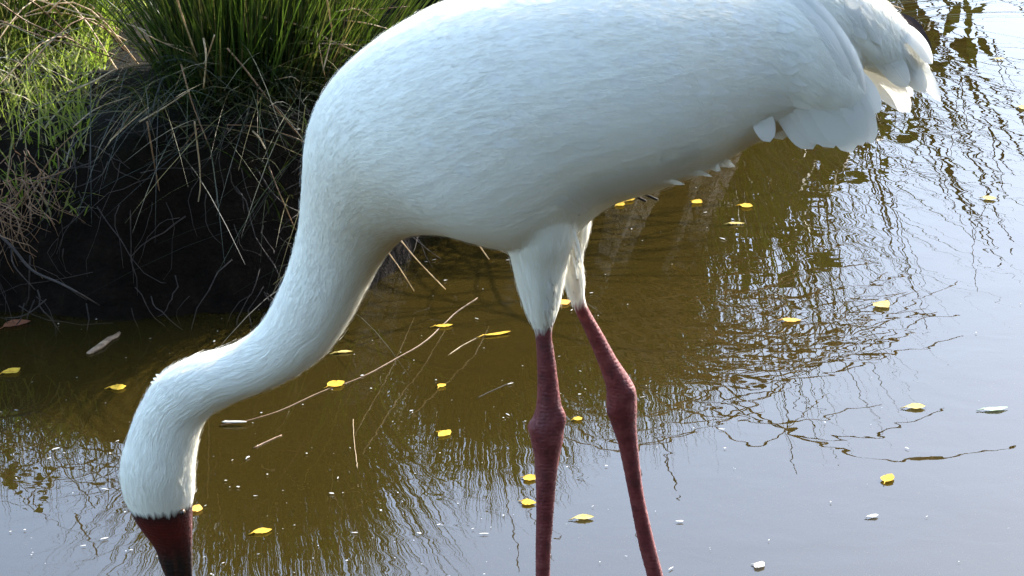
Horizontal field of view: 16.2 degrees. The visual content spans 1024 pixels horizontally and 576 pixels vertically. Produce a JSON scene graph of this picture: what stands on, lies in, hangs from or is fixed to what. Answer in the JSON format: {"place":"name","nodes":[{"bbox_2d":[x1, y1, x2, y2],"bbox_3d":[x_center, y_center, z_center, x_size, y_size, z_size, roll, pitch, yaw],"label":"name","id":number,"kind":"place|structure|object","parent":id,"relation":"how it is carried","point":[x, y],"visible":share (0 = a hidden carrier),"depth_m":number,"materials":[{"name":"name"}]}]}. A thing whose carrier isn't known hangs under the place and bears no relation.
{"place":"outdoors","nodes":[
{"label":"outdoors","id":0,"kind":"place"},
{"bbox_2d":[0,0,145,226],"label":"grass","id":1,"kind":"structure","parent":0,"point":[46,107],"depth_m":5.91,"materials":[{"name":"green plant"}]},
{"bbox_2d":[0,0,1023,575],"bbox_3d":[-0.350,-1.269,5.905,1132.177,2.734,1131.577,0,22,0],"label":"ground","id":2,"kind":"structure","parent":0,"point":[798,456],"depth_m":5.75,"materials":[{"name":"liquid"}]},
{"bbox_2d":[0,127,85,278],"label":"bank roots","id":3,"kind":"object","parent":2,"relation":"hanging from","point":[8,206],"visible":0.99,"depth_m":5.67,"materials":[{"name":"brown plant"}]},
{"bbox_2d":[0,234,99,305],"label":"bare twig","id":4,"kind":"object","parent":2,"relation":"on","point":[8,243],"visible":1,"depth_m":5.63,"materials":[{"name":"brown wood"}]},
{"bbox_2d":[0,0,395,223],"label":"rush tussock","id":5,"kind":"object","parent":2,"relation":"on","point":[45,8],"visible":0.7,"depth_m":6.05,"materials":[{"name":"plant"}]},
{"bbox_2d":[0,101,448,392],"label":"bank roots","id":6,"kind":"object","parent":2,"relation":"hanging from","point":[72,221],"visible":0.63,"depth_m":5.72,"materials":[{"name":"brown plant"}]},
{"bbox_2d":[0,0,600,396],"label":"rush tussock","id":7,"kind":"object","parent":2,"relation":"on","point":[262,32],"visible":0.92,"depth_m":5.77,"materials":[{"name":"plant"}]},
{"bbox_2d":[117,0,940,575],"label":"crane","id":8,"kind":"object","parent":2,"relation":"on","point":[533,138],"visible":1,"depth_m":4.33,"materials":[{"name":"white"}]},
{"bbox_2d":[887,0,1023,38],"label":"rush tussock","id":9,"kind":"object","parent":2,"relation":"on","point":[947,14],"visible":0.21,"depth_m":7.08,"materials":[{"name":"plant"}]},
{"label":"water","id":10,"kind":"structure","parent":0,"visible":0},
{"bbox_2d":[0,368,19,373],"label":"floating leaf","id":11,"kind":"object","parent":10,"relation":"on","point":[12,370],"visible":1,"depth_m":5.55,"materials":[{"name":"yellow plant"}]},
{"bbox_2d":[0,319,29,328],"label":"floating leaf","id":12,"kind":"object","parent":10,"relation":"on","point":[10,323],"visible":1,"depth_m":5.73,"materials":[{"name":"brown plant"}]},
{"bbox_2d":[86,332,120,354],"bbox_3d":[-0.639,0.086,5.653,0.016,0.008,0.100,10,24,23],"label":"feather","id":13,"kind":"object","parent":10,"relation":"on","point":[103,344],"visible":1,"depth_m":5.64,"materials":[{"name":"grey"}]},
{"bbox_2d":[104,384,125,389],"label":"floating leaf","id":14,"kind":"object","parent":10,"relation":"on","point":[119,386],"visible":1,"depth_m":5.49,"materials":[{"name":"yellow plant"}]},
{"bbox_2d":[192,504,202,511],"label":"floating leaf","id":15,"kind":"object","parent":10,"relation":"on","point":[198,507],"visible":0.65,"depth_m":5.09,"materials":[{"name":"yellow plant"}]},
{"bbox_2d":[248,528,270,534],"bbox_3d":[-0.352,0.339,5.027,0.033,0.004,0.019,0,22,0],"label":"floating leaf","id":16,"kind":"object","parent":10,"relation":"on","point":[261,530],"visible":1,"depth_m":5.03,"materials":[{"name":"yellow plant"}]},
{"bbox_2d":[253,435,281,448],"bbox_3d":[-0.361,0.226,5.311,0.004,0.003,0.060,17,28,36],"label":"brown twig","id":17,"kind":"object","parent":10,"relation":"on","point":[266,441],"visible":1,"depth_m":5.31,"materials":[{"name":"brown wood"}]},
{"bbox_2d":[324,380,343,387],"bbox_3d":[-0.272,0.147,5.502,0.031,0.004,0.025,0,22,0],"label":"floating leaf","id":18,"kind":"object","parent":10,"relation":"on","point":[335,383],"visible":1,"depth_m":5.50,"materials":[{"name":"yellow plant"}]},
{"bbox_2d":[221,297,477,424],"bbox_3d":[-0.223,0.114,5.583,0.056,0.007,0.630,16,27,34],"label":"long stem","id":19,"kind":"object","parent":10,"relation":"on","point":[230,422],"visible":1,"depth_m":5.49,"materials":[{"name":"brown plant"}]},
{"bbox_2d":[431,324,452,326],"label":"floating leaf","id":20,"kind":"object","parent":10,"relation":"on","point":[442,325],"visible":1,"depth_m":5.72,"materials":[{"name":"yellow plant"}]},
{"bbox_2d":[436,430,450,435],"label":"floating leaf","id":21,"kind":"object","parent":10,"relation":"on","point":[444,432],"visible":1,"depth_m":5.33,"materials":[{"name":"yellow plant"}]},
{"bbox_2d":[476,331,509,337],"bbox_3d":[-0.029,0.073,5.684,0.059,0.004,0.009,-9,24,-21],"label":"floating leaf","id":22,"kind":"object","parent":10,"relation":"on","point":[496,333],"visible":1,"depth_m":5.69,"materials":[{"name":"yellow plant"}]},
{"bbox_2d":[10,187,1020,574],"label":"floating specks","id":23,"kind":"object","parent":10,"relation":"on","point":[414,473],"visible":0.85,"depth_m":5.22,"materials":[{"name":"white"}]},
{"bbox_2d":[518,499,535,504],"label":"floating leaf","id":24,"kind":"object","parent":10,"relation":"on","point":[527,501],"visible":0.96,"depth_m":5.11,"materials":[{"name":"yellow plant"}]},
{"bbox_2d":[520,474,534,479],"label":"floating leaf","id":25,"kind":"object","parent":10,"relation":"on","point":[529,477],"visible":0.88,"depth_m":5.19,"materials":[{"name":"yellow plant"}]},
{"bbox_2d":[560,299,570,303],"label":"floating leaf","id":26,"kind":"object","parent":10,"relation":"on","point":[563,301],"visible":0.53,"depth_m":5.81,"materials":[{"name":"yellow plant"}]},
{"bbox_2d":[570,416,581,420],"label":"floating leaf","id":27,"kind":"object","parent":10,"relation":"on","point":[577,418],"visible":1,"depth_m":5.38,"materials":[{"name":"yellow plant"}]},
{"bbox_2d":[568,514,593,519],"bbox_3d":[0.097,0.323,5.068,0.036,0.004,0.018,0,22,0],"label":"floating leaf","id":28,"kind":"object","parent":10,"relation":"on","point":[584,516],"visible":1,"depth_m":5.07,"materials":[{"name":"yellow plant"}]},
{"bbox_2d":[690,199,701,202],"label":"floating leaf","id":29,"kind":"object","parent":10,"relation":"on","point":[697,201],"visible":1,"depth_m":6.24,"materials":[{"name":"yellow plant"}]},
{"bbox_2d":[723,222,741,224],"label":"floating leaf","id":30,"kind":"object","parent":10,"relation":"on","point":[733,223],"visible":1,"depth_m":6.14,"materials":[{"name":"yellow plant"}]},
{"bbox_2d":[736,203,751,206],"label":"floating leaf","id":31,"kind":"object","parent":10,"relation":"on","point":[746,205],"visible":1,"depth_m":6.22,"materials":[{"name":"yellow plant"}]},
{"bbox_2d":[751,561,764,566],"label":"floating leaf","id":32,"kind":"object","parent":10,"relation":"on","point":[760,564],"visible":1,"depth_m":4.93,"materials":[{"name":"white plant"}]},
{"bbox_2d":[777,318,800,321],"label":"floating leaf","id":33,"kind":"object","parent":10,"relation":"on","point":[791,319],"visible":1,"depth_m":5.74,"materials":[{"name":"yellow plant"}]},
{"bbox_2d":[872,300,889,306],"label":"floating leaf","id":34,"kind":"object","parent":10,"relation":"on","point":[886,303],"visible":1,"depth_m":5.80,"materials":[{"name":"yellow plant"}]},
{"bbox_2d":[880,474,894,484],"bbox_3d":[0.541,0.275,5.185,0.021,0.004,0.034,0,22,0],"label":"floating leaf","id":35,"kind":"object","parent":10,"relation":"on","point":[887,477],"visible":1,"depth_m":5.19,"materials":[{"name":"yellow plant"}]},
{"bbox_2d":[900,403,924,408],"bbox_3d":[0.604,0.178,5.425,0.039,0.004,0.020,0,22,0],"label":"floating leaf","id":36,"kind":"object","parent":10,"relation":"on","point":[915,405],"visible":1,"depth_m":5.42,"materials":[{"name":"yellow plant"}]},
{"bbox_2d":[979,196,995,199],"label":"floating leaf","id":37,"kind":"object","parent":10,"relation":"on","point":[988,197],"visible":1,"depth_m":6.25,"materials":[{"name":"yellow plant"}]},
{"bbox_2d":[976,407,1006,410],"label":"floating leaf","id":38,"kind":"object","parent":10,"relation":"on","point":[993,408],"visible":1,"depth_m":5.42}
]}

